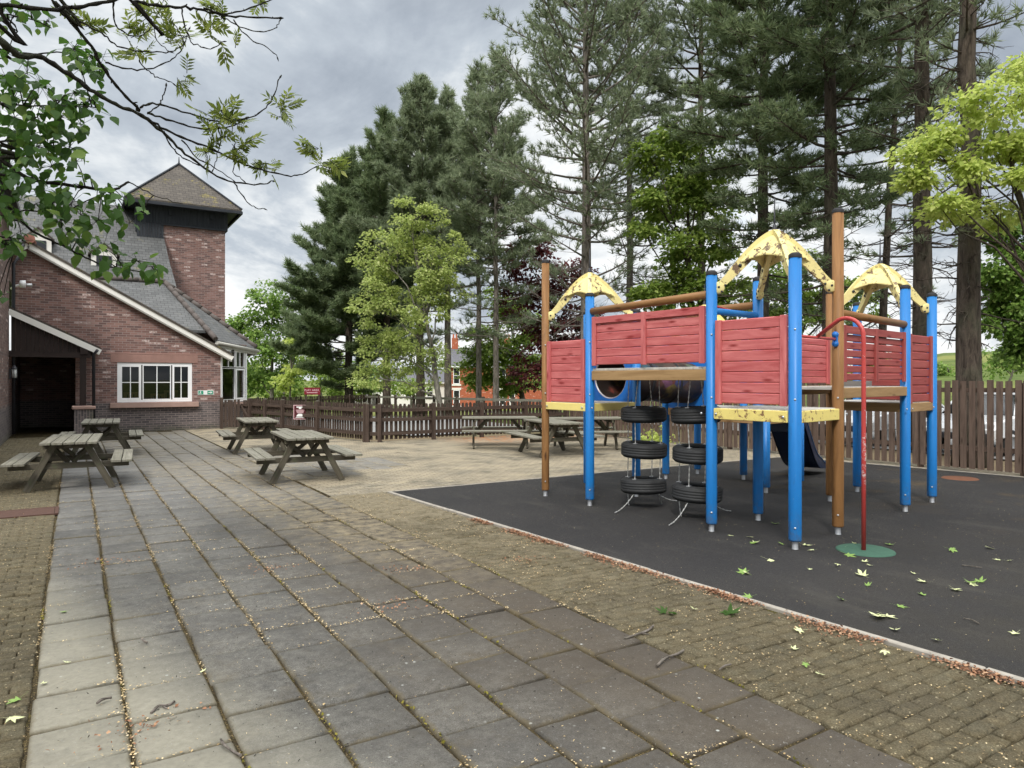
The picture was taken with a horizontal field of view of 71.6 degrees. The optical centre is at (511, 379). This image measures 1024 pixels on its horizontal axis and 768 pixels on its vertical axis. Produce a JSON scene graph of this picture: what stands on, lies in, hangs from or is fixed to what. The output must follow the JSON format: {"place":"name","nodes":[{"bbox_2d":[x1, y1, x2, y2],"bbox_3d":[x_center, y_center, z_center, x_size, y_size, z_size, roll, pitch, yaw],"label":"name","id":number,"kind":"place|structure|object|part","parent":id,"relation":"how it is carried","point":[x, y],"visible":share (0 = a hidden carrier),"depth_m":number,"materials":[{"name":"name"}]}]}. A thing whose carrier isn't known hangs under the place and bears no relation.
{"place":"outdoors","nodes":[
{"label":"outdoors","id":0,"kind":"place"},
{"bbox_2d":[0,437,63,767],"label":"paver border","id":1,"kind":"object","parent":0,"point":[17,682],"visible":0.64,"depth_m":5.99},
{"bbox_2d":[7,696,19,703],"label":"fallen leaf","id":2,"kind":"object","parent":1,"relation":"on","point":[14,700],"visible":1,"depth_m":3.74,"materials":[{"name":"green plant"}]},
{"bbox_2d":[5,716,22,722],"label":"fallen leaf","id":3,"kind":"object","parent":1,"relation":"on","point":[13,718],"visible":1,"depth_m":3.51,"materials":[{"name":"beige plant"}]},
{"bbox_2d":[0,506,58,518],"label":"drain cover","id":4,"kind":"object","parent":1,"relation":"on","point":[29,512],"visible":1,"depth_m":9.01,"materials":[{"name":"metal"}]},
{"bbox_2d":[0,158,259,445],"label":"pub building","id":5,"kind":"structure","parent":0,"point":[83,346],"depth_m":24.72,"materials":[{"name":"red brick"}]},
{"bbox_2d":[9,365,17,379],"bbox_3d":[-14.392,-0.200,20.486,0.166,0.420,0.209,0,0,36],"label":"wall lamp","id":6,"kind":"object","parent":5,"relation":"attached to","point":[14,368],"visible":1,"depth_m":20.46,"materials":[{"name":"metal"}]},
{"bbox_2d":[10,280,31,289],"bbox_3d":[-14.815,-2.851,21.360,0.660,0.270,0.283,0,0,-5],"label":"security light","id":7,"kind":"object","parent":5,"relation":"attached to","point":[22,284],"visible":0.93,"depth_m":21.30,"materials":[{"name":"white plastic"}]},
{"bbox_2d":[123,392,137,397],"bbox_3d":[-13.511,1.052,25.055,0.450,1.215,0.482,0,0,-39],"label":"dining chair","id":8,"kind":"object","parent":5,"relation":"in","point":[128,393],"visible":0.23,"depth_m":24.87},
{"bbox_2d":[117,362,191,401],"bbox_3d":[-11.969,0.095,23.824,2.250,1.310,0.072,0,0,-32],"label":"window","id":9,"kind":"structure","parent":5,"relation":"in","point":[119,364],"depth_m":23.72,"materials":[{"name":"white plastic"}]},
{"bbox_2d":[150,394,164,398],"bbox_3d":[-12.489,1.077,25.091,0.450,1.165,0.482,0,0,-16],"label":"dining chair","id":10,"kind":"object","parent":5,"relation":"in","point":[158,395],"visible":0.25,"depth_m":24.87,"materials":[{"name":"white"}]},
{"bbox_2d":[164,390,177,398],"bbox_3d":[-12.460,1.028,25.939,0.450,1.265,0.482,0,0,-24],"label":"dining chair","id":11,"kind":"object","parent":5,"relation":"in","point":[175,391],"visible":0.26,"depth_m":25.71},
{"bbox_2d":[198,390,212,394],"bbox_3d":[-10.607,0.450,24.576,0.500,0.150,0.022,0,0,-32],"label":"exit sign","id":12,"kind":"object","parent":5,"relation":"attached to","point":[205,392],"visible":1,"depth_m":24.57,"materials":[{"name":"green"}]},
{"bbox_2d":[221,349,246,401],"bbox_3d":[-10.041,-0.140,25.596,0.072,1.880,1.527,0,0,13],"label":"corner window","id":13,"kind":"structure","parent":5,"relation":"in","point":[244,397],"depth_m":25.71,"materials":[{"name":"white plastic"}]},
{"bbox_2d":[271,416,541,434],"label":"car park road","id":14,"kind":"structure","parent":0,"point":[411,425],"depth_m":27.01,"materials":[{"name":"grey asphalt"}]},
{"bbox_2d":[26,430,914,767],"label":"patio slabs","id":15,"kind":"structure","parent":0,"point":[364,722],"depth_m":4.35,"materials":[{"name":"grey concrete"}]},
{"bbox_2d":[0,433,132,492],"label":"picnic table","id":16,"kind":"object","parent":15,"relation":"on","point":[53,444],"visible":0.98,"depth_m":11.08,"materials":[{"name":"grey wood"}]},
{"bbox_2d":[60,418,143,452],"bbox_3d":[-9.490,1.332,16.412,1.690,0.776,1.900,0,0,-29],"label":"picnic table","id":17,"kind":"object","parent":15,"relation":"on","point":[110,424],"visible":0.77,"depth_m":16.01,"materials":[{"name":"grey wood"}]},
{"bbox_2d":[96,696,111,703],"bbox_3d":[-2.148,1.684,3.734,0.017,0.020,0.081,0,0,31],"label":"fallen twig","id":18,"kind":"object","parent":15,"relation":"on","point":[101,699],"visible":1,"depth_m":3.73,"materials":[{"name":"grey wood"}]},
{"bbox_2d":[150,700,174,713],"bbox_3d":[-1.795,1.684,3.648,0.132,0.022,0.057,0,0,-42],"label":"fallen twig","id":19,"kind":"object","parent":15,"relation":"on","point":[163,705],"visible":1,"depth_m":3.66,"materials":[{"name":"grey wood"}]},
{"bbox_2d":[220,738,241,756],"bbox_3d":[-1.295,1.683,3.247,0.027,0.018,0.222,0,0,-45],"label":"fallen twig","id":20,"kind":"object","parent":15,"relation":"on","point":[230,749],"visible":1,"depth_m":3.23,"materials":[{"name":"grey wood"}]},
{"bbox_2d":[216,417,290,454],"bbox_3d":[-6.083,1.332,16.929,1.690,0.776,1.900,0,0,-27],"label":"picnic table","id":21,"kind":"object","parent":15,"relation":"on","point":[266,423],"visible":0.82,"depth_m":16.43,"materials":[{"name":"grey wood"}]},
{"bbox_2d":[243,430,362,484],"bbox_3d":[-3.683,1.332,12.358,1.690,0.776,1.900,0,0,-27],"label":"picnic table","id":22,"kind":"object","parent":15,"relation":"on","point":[289,439],"visible":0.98,"depth_m":11.93,"materials":[{"name":"grey wood"}]},
{"bbox_2d":[39,519,803,767],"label":"joint moss","id":23,"kind":"object","parent":15,"relation":"on","point":[478,686],"visible":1,"depth_m":3.93,"materials":[{"name":"green plant"}]},
{"bbox_2d":[0,460,1023,767],"bbox_3d":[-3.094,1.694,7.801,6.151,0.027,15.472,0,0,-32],"label":"bud litter","id":24,"kind":"object","parent":15,"relation":"on","point":[360,618],"visible":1,"depth_m":5.25,"materials":[{"name":"beige plant"}]},
{"bbox_2d":[6,524,1021,767],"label":"dark crumbs","id":25,"kind":"object","parent":15,"relation":"on","point":[473,662],"visible":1,"depth_m":3.97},
{"bbox_2d":[45,518,1023,752],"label":"orange litter","id":26,"kind":"object","parent":15,"relation":"on","point":[985,673],"visible":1,"depth_m":5.10,"materials":[{"name":"orange plant"}]},
{"bbox_2d":[623,625,653,639],"bbox_3d":[0.870,1.685,4.713,0.332,0.021,0.076,0,0,-44],"label":"fallen twig","id":27,"kind":"object","parent":15,"relation":"on","point":[643,632],"visible":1,"depth_m":4.70,"materials":[{"name":"grey wood"}]},
{"bbox_2d":[656,649,684,666],"bbox_3d":[0.945,1.684,4.305,0.054,0.022,0.314,0,0,43],"label":"fallen twig","id":28,"kind":"object","parent":15,"relation":"on","point":[667,657],"visible":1,"depth_m":4.30,"materials":[{"name":"grey wood"}]},
{"bbox_2d":[185,427,779,496],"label":"block yard","id":29,"kind":"structure","parent":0,"point":[452,461],"depth_m":14.96,"materials":[{"name":"beige stone"}]},
{"bbox_2d":[220,397,240,428],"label":"garden gate","id":30,"kind":"structure","parent":29,"relation":"on","point":[230,405],"depth_m":24.63,"materials":[{"name":"brown wood"}]},
{"bbox_2d":[248,398,366,441],"bbox_3d":[-6.453,1.189,21.809,6.981,1.122,0.146,0,0,44],"label":"picket fence","id":31,"kind":"object","parent":29,"relation":"on","point":[282,412],"visible":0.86,"depth_m":21.11,"materials":[{"name":"brown wood"}]},
{"bbox_2d":[240,400,252,426],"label":"garden gate","id":32,"kind":"structure","parent":31,"relation":"attached to","point":[244,408],"depth_m":24.64,"materials":[{"name":"brown wood"}]},
{"bbox_2d":[293,405,305,418],"bbox_3d":[-6.497,1.000,21.772,0.420,0.440,0.018,0,0,4],"label":"notice sign","id":33,"kind":"object","parent":31,"relation":"attached to","point":[298,411],"visible":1,"depth_m":21.77,"materials":[{"name":"red"}]},
{"bbox_2d":[365,400,568,441],"bbox_3d":[-1.077,1.199,21.011,6.754,1.102,0.318,0,0,-32],"label":"picket fence","id":34,"kind":"object","parent":29,"relation":"on","point":[379,419],"visible":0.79,"depth_m":20.27,"materials":[{"name":"brown wood"}]},
{"bbox_2d":[462,416,538,448],"bbox_3d":[-0.317,1.332,18.022,1.900,0.776,1.690,0,0,-4],"label":"picnic table","id":35,"kind":"object","parent":29,"relation":"on","point":[522,429],"visible":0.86,"depth_m":17.71,"materials":[{"name":"grey wood"}]},
{"bbox_2d":[505,418,604,457],"bbox_3d":[0.940,1.332,16.271,1.690,0.776,1.900,0,0,-20],"label":"picnic table","id":36,"kind":"object","parent":29,"relation":"on","point":[554,425],"visible":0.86,"depth_m":15.76,"materials":[{"name":"grey wood"}]},
{"bbox_2d":[549,416,631,450],"bbox_3d":[1.822,1.332,17.698,1.900,0.776,1.690,0,0,-8],"label":"picnic table","id":37,"kind":"object","parent":29,"relation":"on","point":[603,428],"visible":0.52,"depth_m":17.43,"materials":[{"name":"grey wood"}]},
{"bbox_2d":[630,425,675,443],"bbox_3d":[3.587,1.466,18.233,1.293,0.631,1.293,0,0,28],"label":"weed clump","id":38,"kind":"object","parent":29,"relation":"on","point":[656,436],"visible":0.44,"depth_m":18.09,"materials":[{"name":"plant"}]},
{"bbox_2d":[1,427,1014,767],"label":"patio bed","id":39,"kind":"object","parent":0,"point":[33,433],"visible":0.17,"depth_m":4.39,"materials":[{"name":"soil"}]},
{"bbox_2d":[0,0,1023,380],"label":"sky","id":40,"kind":"structure","parent":0,"point":[346,58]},
{"bbox_2d":[247,351,1023,471],"bbox_3d":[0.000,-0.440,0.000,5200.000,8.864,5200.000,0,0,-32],"label":"ground","id":41,"kind":"structure","parent":0,"point":[946,358],"depth_m":63.01,"materials":[{"name":"green plant"}]},
{"bbox_2d":[0,0,181,303],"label":"lime tree","id":42,"kind":"object","parent":41,"relation":"on","point":[19,136],"visible":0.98,"depth_m":5.41,"materials":[{"name":"green plant"}]},
{"bbox_2d":[0,0,350,209],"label":"ash tree","id":43,"kind":"object","parent":41,"relation":"on","point":[65,11],"visible":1,"depth_m":4.63,"materials":[{"name":"green plant"}]},
{"bbox_2d":[225,278,304,411],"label":"ash tree","id":44,"kind":"object","parent":41,"relation":"on","point":[240,324],"visible":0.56,"depth_m":55.77,"materials":[{"name":"green plant"}]},
{"bbox_2d":[247,356,286,398],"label":"background tree","id":45,"kind":"object","parent":41,"relation":"on","point":[256,366],"visible":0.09,"depth_m":81.95,"materials":[{"name":"green plant"}]},
{"bbox_2d":[256,376,310,397],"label":"background tree","id":46,"kind":"object","parent":41,"relation":"on","point":[300,393],"visible":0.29,"depth_m":63.95,"materials":[{"name":"green plant"}]},
{"bbox_2d":[268,338,308,396],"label":"young tree","id":47,"kind":"object","parent":41,"relation":"on","point":[290,370],"visible":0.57,"depth_m":47.88,"materials":[{"name":"green plant"}]},
{"bbox_2d":[304,388,319,401],"bbox_3d":[-9.284,1.188,33.018,0.760,1.625,0.104,0,0,0],"label":"pub sign","id":48,"kind":"object","parent":41,"relation":"on","point":[311,391],"visible":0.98,"depth_m":32.98,"materials":[{"name":"red"}]},
{"bbox_2d":[247,394,377,410],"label":"picket fence","id":49,"kind":"object","parent":41,"relation":"on","point":[350,398],"visible":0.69,"depth_m":41.82,"materials":[{"name":"brown wood"}]},
{"bbox_2d":[281,348,352,410],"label":"background tree","id":50,"kind":"object","parent":41,"relation":"on","point":[302,357],"visible":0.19,"depth_m":69.43,"materials":[{"name":"green plant"}]},
{"bbox_2d":[309,374,380,400],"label":"background tree","id":51,"kind":"object","parent":41,"relation":"on","point":[334,392],"visible":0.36,"depth_m":61.78,"materials":[{"name":"green plant"}]},
{"bbox_2d":[266,144,425,415],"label":"pine tree","id":52,"kind":"object","parent":41,"relation":"on","point":[325,318],"visible":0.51,"depth_m":43.10,"materials":[{"name":"green plant"}]},
{"bbox_2d":[344,361,400,394],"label":"background tree","id":53,"kind":"object","parent":41,"relation":"on","point":[380,390],"visible":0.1,"depth_m":79.17,"materials":[{"name":"green plant"}]},
{"bbox_2d":[356,368,411,403],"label":"terraced house","id":54,"kind":"structure","parent":41,"relation":"on","point":[392,400],"depth_m":104.01,"materials":[{"name":"white paint"}]},
{"bbox_2d":[331,104,444,415],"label":"pine tree","id":55,"kind":"object","parent":41,"relation":"on","point":[373,190],"visible":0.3,"depth_m":41.77,"materials":[{"name":"green plant"}]},
{"bbox_2d":[337,71,473,416],"bbox_3d":[-5.691,-7.745,40.786,8.112,20.357,7.068,0,0,-32],"label":"pine tree","id":56,"kind":"object","parent":41,"relation":"on","point":[411,133],"visible":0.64,"depth_m":39.86,"materials":[{"name":"green plant"}]},
{"bbox_2d":[344,194,477,415],"bbox_3d":[-4.688,-3.198,32.952,6.376,10.818,3.520,0,0,2],"label":"maple tree","id":57,"kind":"object","parent":41,"relation":"on","point":[428,301],"visible":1,"depth_m":32.97,"materials":[{"name":"green plant"}]},
{"bbox_2d":[391,376,434,405],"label":"background tree","id":58,"kind":"object","parent":41,"relation":"on","point":[403,391],"visible":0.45,"depth_m":77.64,"materials":[{"name":"green plant"}]},
{"bbox_2d":[397,370,443,405],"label":"terraced house","id":59,"kind":"structure","parent":41,"relation":"on","point":[431,390],"depth_m":97.21,"materials":[{"name":"white paint"}]},
{"bbox_2d":[427,385,433,396],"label":"window","id":60,"kind":"structure","parent":59,"relation":"in","point":[430,390],"depth_m":96.97,"materials":[{"name":"white plastic"}]},
{"bbox_2d":[424,345,459,369],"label":"background tree","id":61,"kind":"object","parent":41,"relation":"on","point":[442,362],"visible":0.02,"depth_m":111.28,"materials":[{"name":"green plant"}]},
{"bbox_2d":[397,81,490,415],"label":"pine tree","id":62,"kind":"object","parent":41,"relation":"on","point":[446,99],"visible":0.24,"depth_m":41.77,"materials":[{"name":"green plant"}]},
{"bbox_2d":[365,395,541,415],"bbox_3d":[-3.924,1.550,35.775,0.145,1.700,20.120,0,0,-32],"label":"post and rail fence","id":63,"kind":"object","parent":41,"relation":"on","point":[457,398],"visible":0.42,"depth_m":33.58,"materials":[{"name":"grey wood"}]},
{"bbox_2d":[429,54,532,414],"bbox_3d":[-1.759,-7.482,38.070,5.870,19.595,6.414,0,0,18],"label":"pine tree","id":64,"kind":"object","parent":41,"relation":"on","point":[474,77],"visible":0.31,"depth_m":37.60,"materials":[{"name":"green plant"}]},
{"bbox_2d":[451,334,519,406],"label":"brick house","id":65,"kind":"structure","parent":41,"relation":"on","point":[459,389],"depth_m":87.93,"materials":[{"name":"orange brick"}]},
{"bbox_2d":[452,367,460,385],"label":"window","id":66,"kind":"structure","parent":65,"relation":"in","point":[456,382],"depth_m":87.80,"materials":[{"name":"white plastic"}]},
{"bbox_2d":[452,388,460,406],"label":"window","id":67,"kind":"structure","parent":65,"relation":"in","point":[456,391],"depth_m":87.78,"materials":[{"name":"white plastic"}]},
{"bbox_2d":[425,43,557,413],"bbox_3d":[-1.161,-7.414,36.283,6.618,19.338,5.961,0,0,24],"label":"pine tree","id":68,"kind":"object","parent":41,"relation":"on","point":[490,98],"visible":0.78,"depth_m":35.42,"materials":[{"name":"green plant"}]},
{"bbox_2d":[452,286,551,411],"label":"ash tree","id":69,"kind":"object","parent":41,"relation":"on","point":[516,343],"visible":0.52,"depth_m":49.48,"materials":[{"name":"green plant"}]},
{"bbox_2d":[525,369,541,390],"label":"background tree","id":70,"kind":"object","parent":41,"relation":"on","point":[536,382],"visible":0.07,"depth_m":69.34,"materials":[{"name":"green plant"}]},
{"bbox_2d":[519,354,551,404],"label":"brick house","id":71,"kind":"structure","parent":41,"relation":"on","point":[531,394],"depth_m":103.99,"materials":[{"name":"red brick"}]},
{"bbox_2d":[492,234,605,416],"bbox_3d":[2.350,-2.867,40.270,6.463,10.513,4.635,0,0,-32],"label":"copper beech","id":72,"kind":"object","parent":41,"relation":"on","point":[515,274],"visible":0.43,"depth_m":39.72,"materials":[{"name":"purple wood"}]},
{"bbox_2d":[476,0,697,374],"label":"pine tree","id":73,"kind":"object","parent":41,"relation":"on","point":[586,19],"visible":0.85,"depth_m":26.88,"materials":[{"name":"green plant"}]},
{"bbox_2d":[553,0,708,347],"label":"pine tree","id":74,"kind":"object","parent":41,"relation":"on","point":[666,108],"visible":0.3,"depth_m":30.47,"materials":[{"name":"green plant"}]},
{"bbox_2d":[618,121,752,353],"bbox_3d":[6.388,-3.636,25.837,4.532,11.488,4.128,0,0,-32],"label":"maple tree","id":75,"kind":"object","parent":41,"relation":"on","point":[687,276],"visible":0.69,"depth_m":25.79,"materials":[{"name":"green plant"}]},
{"bbox_2d":[611,0,780,343],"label":"pine tree","id":76,"kind":"object","parent":41,"relation":"on","point":[693,23],"visible":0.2,"depth_m":31.15,"materials":[{"name":"green plant"}]},
{"bbox_2d":[387,491,1023,684],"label":"kerb edging","id":77,"kind":"object","parent":41,"relation":"on","point":[905,647],"visible":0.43,"depth_m":5.18,"materials":[{"name":"concrete"}]},
{"bbox_2d":[654,0,869,318],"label":"pine tree","id":78,"kind":"object","parent":41,"relation":"on","point":[761,84],"visible":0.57,"depth_m":23.57,"materials":[{"name":"green plant"}]},
{"bbox_2d":[733,248,891,334],"bbox_3d":[12.901,-1.729,31.068,7.044,7.982,3.584,0,0,9],"label":"maple tree","id":79,"kind":"object","parent":41,"relation":"on","point":[809,295],"visible":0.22,"depth_m":30.77,"materials":[{"name":"green plant"}]},
{"bbox_2d":[717,0,956,435],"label":"pine tree","id":80,"kind":"object","parent":41,"relation":"on","point":[773,124],"visible":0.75,"depth_m":20.40,"materials":[{"name":"green plant"}]},
{"bbox_2d":[808,2,996,344],"bbox_3d":[13.546,-7.077,25.115,5.656,18.696,6.437,0,0,-32],"label":"pine tree","id":81,"kind":"object","parent":41,"relation":"on","point":[882,296],"visible":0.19,"depth_m":24.91,"materials":[{"name":"green plant"}]},
{"bbox_2d":[804,0,1008,452],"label":"pine tree","id":82,"kind":"object","parent":41,"relation":"on","point":[921,101],"visible":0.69,"depth_m":17.50,"materials":[{"name":"green plant"}]},
{"bbox_2d":[861,0,1023,467],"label":"pine tree","id":83,"kind":"object","parent":41,"relation":"on","point":[968,349],"visible":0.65,"depth_m":14.58,"materials":[{"name":"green plant"}]},
{"bbox_2d":[937,361,954,376],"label":"background tree","id":84,"kind":"object","parent":41,"relation":"on","point":[945,367],"visible":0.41,"depth_m":74.82,"materials":[{"name":"green plant"}]},
{"bbox_2d":[883,51,1023,283],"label":"maple tree","id":85,"kind":"object","parent":41,"relation":"on","point":[1007,146],"visible":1,"depth_m":13.09,"materials":[{"name":"green wood"}]},
{"bbox_2d":[952,209,1023,369],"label":"maple tree","id":86,"kind":"object","parent":41,"relation":"on","point":[1005,284],"visible":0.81,"depth_m":18.78,"materials":[{"name":"green plant"}]},
{"bbox_2d":[982,342,1023,380],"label":"hedge tree","id":87,"kind":"object","parent":41,"relation":"on","point":[1009,369],"visible":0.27,"depth_m":57.55,"materials":[{"name":"green plant"}]},
{"bbox_2d":[329,492,1023,767],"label":"paver strip","id":88,"kind":"object","parent":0,"point":[947,711],"visible":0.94,"depth_m":4.39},
{"bbox_2d":[655,605,671,613],"bbox_3d":[1.099,1.677,5.182,0.126,0.030,0.123,0,0,-23],"label":"fallen leaf","id":89,"kind":"object","parent":88,"relation":"on","point":[663,610],"visible":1,"depth_m":5.18,"materials":[{"name":"green plant"}]},
{"bbox_2d":[721,603,740,614],"bbox_3d":[1.578,1.662,5.135,0.157,0.057,0.152,0,0,20],"label":"fallen leaf","id":90,"kind":"object","parent":88,"relation":"on","point":[730,610],"visible":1,"depth_m":5.14,"materials":[{"name":"green plant"}]},
{"bbox_2d":[395,457,1023,677],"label":"rubber surface","id":91,"kind":"object","parent":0,"point":[638,532],"visible":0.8,"depth_m":7.48,"materials":[{"name":"black rubber"}]},
{"bbox_2d":[391,457,1022,491],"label":"surface edging","id":92,"kind":"object","parent":91,"relation":"on","point":[682,465],"visible":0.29,"depth_m":12.73,"materials":[{"name":"concrete"}]},
{"bbox_2d":[541,198,936,549],"bbox_3d":[3.955,-0.155,10.265,5.912,3.710,5.074,0,0,-32],"label":"climbing frame","id":93,"kind":"object","parent":91,"relation":"on","point":[774,366],"visible":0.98,"depth_m":8.63,"materials":[{"name":"red wood"}]},
{"bbox_2d":[615,380,676,512],"bbox_3d":[1.751,0.847,9.501,1.310,1.695,0.615,0,0,-32],"label":"tyre ladder","id":94,"kind":"object","parent":93,"relation":"hanging from","point":[635,449],"visible":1,"depth_m":9.28,"materials":[{"name":"black rubber"}]},
{"bbox_2d":[669,380,730,525],"bbox_3d":[2.269,0.846,8.736,1.311,1.695,0.634,0,0,-32],"label":"tyre ladder","id":95,"kind":"object","parent":93,"relation":"hanging from","point":[689,491],"visible":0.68,"depth_m":8.53,"materials":[{"name":"black rubber"}]},
{"bbox_2d":[738,568,750,574],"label":"fallen leaf","id":96,"kind":"object","parent":91,"relation":"on","point":[741,571],"visible":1,"depth_m":6.22,"materials":[{"name":"green plant"}]},
{"bbox_2d":[856,569,867,575],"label":"fallen leaf","id":97,"kind":"object","parent":91,"relation":"on","point":[861,573],"visible":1,"depth_m":6.14,"materials":[{"name":"yellow plant"}]},
{"bbox_2d":[836,543,895,556],"bbox_3d":[3.502,1.689,7.035,0.538,0.014,0.538,0,0,-32],"label":"rubber disc","id":98,"kind":"object","parent":91,"relation":"on","point":[869,551],"visible":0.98,"depth_m":6.98,"materials":[{"name":"green rubber"}]},
{"bbox_2d":[941,476,978,480],"bbox_3d":[7.677,1.690,12.163,0.558,0.012,0.558,0,0,-32],"label":"rubber disc","id":99,"kind":"object","parent":91,"relation":"on","point":[963,478],"visible":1,"depth_m":12.08,"materials":[{"name":"orange rubber"}]},
{"bbox_2d":[597,434,1019,475],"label":"fence verge","id":100,"kind":"structure","parent":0,"point":[895,463],"depth_m":14.12,"materials":[{"name":"grey concrete"}]},
{"bbox_2d":[570,380,1023,476],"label":"tall picket fence","id":101,"kind":"object","parent":100,"relation":"on","point":[730,431],"visible":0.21,"depth_m":13.46,"materials":[{"name":"brown wood"}]},
{"bbox_2d":[650,422,1014,459],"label":"car park","id":102,"kind":"structure","parent":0,"point":[1013,457],"depth_m":19.84,"materials":[{"name":"grey asphalt"}]},
{"bbox_2d":[819,398,943,445],"bbox_3d":[10.564,1.016,20.158,4.240,1.481,1.720,0,0,-34],"label":"parked car","id":103,"kind":"object","parent":102,"relation":"on","point":[872,422],"visible":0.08,"depth_m":18.73,"materials":[{"name":"white paint"}]},
{"bbox_2d":[926,393,1014,455],"bbox_3d":[12.003,1.016,17.637,4.240,1.481,1.720,0,0,-34],"label":"parked car","id":104,"kind":"object","parent":102,"relation":"on","point":[1013,420],"visible":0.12,"depth_m":16.59,"materials":[{"name":"white paint"}]},
{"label":"windows","id":105,"kind":"part","parent":104,"relation":"part of","materials":[{"name":"black glass"}]}
]}

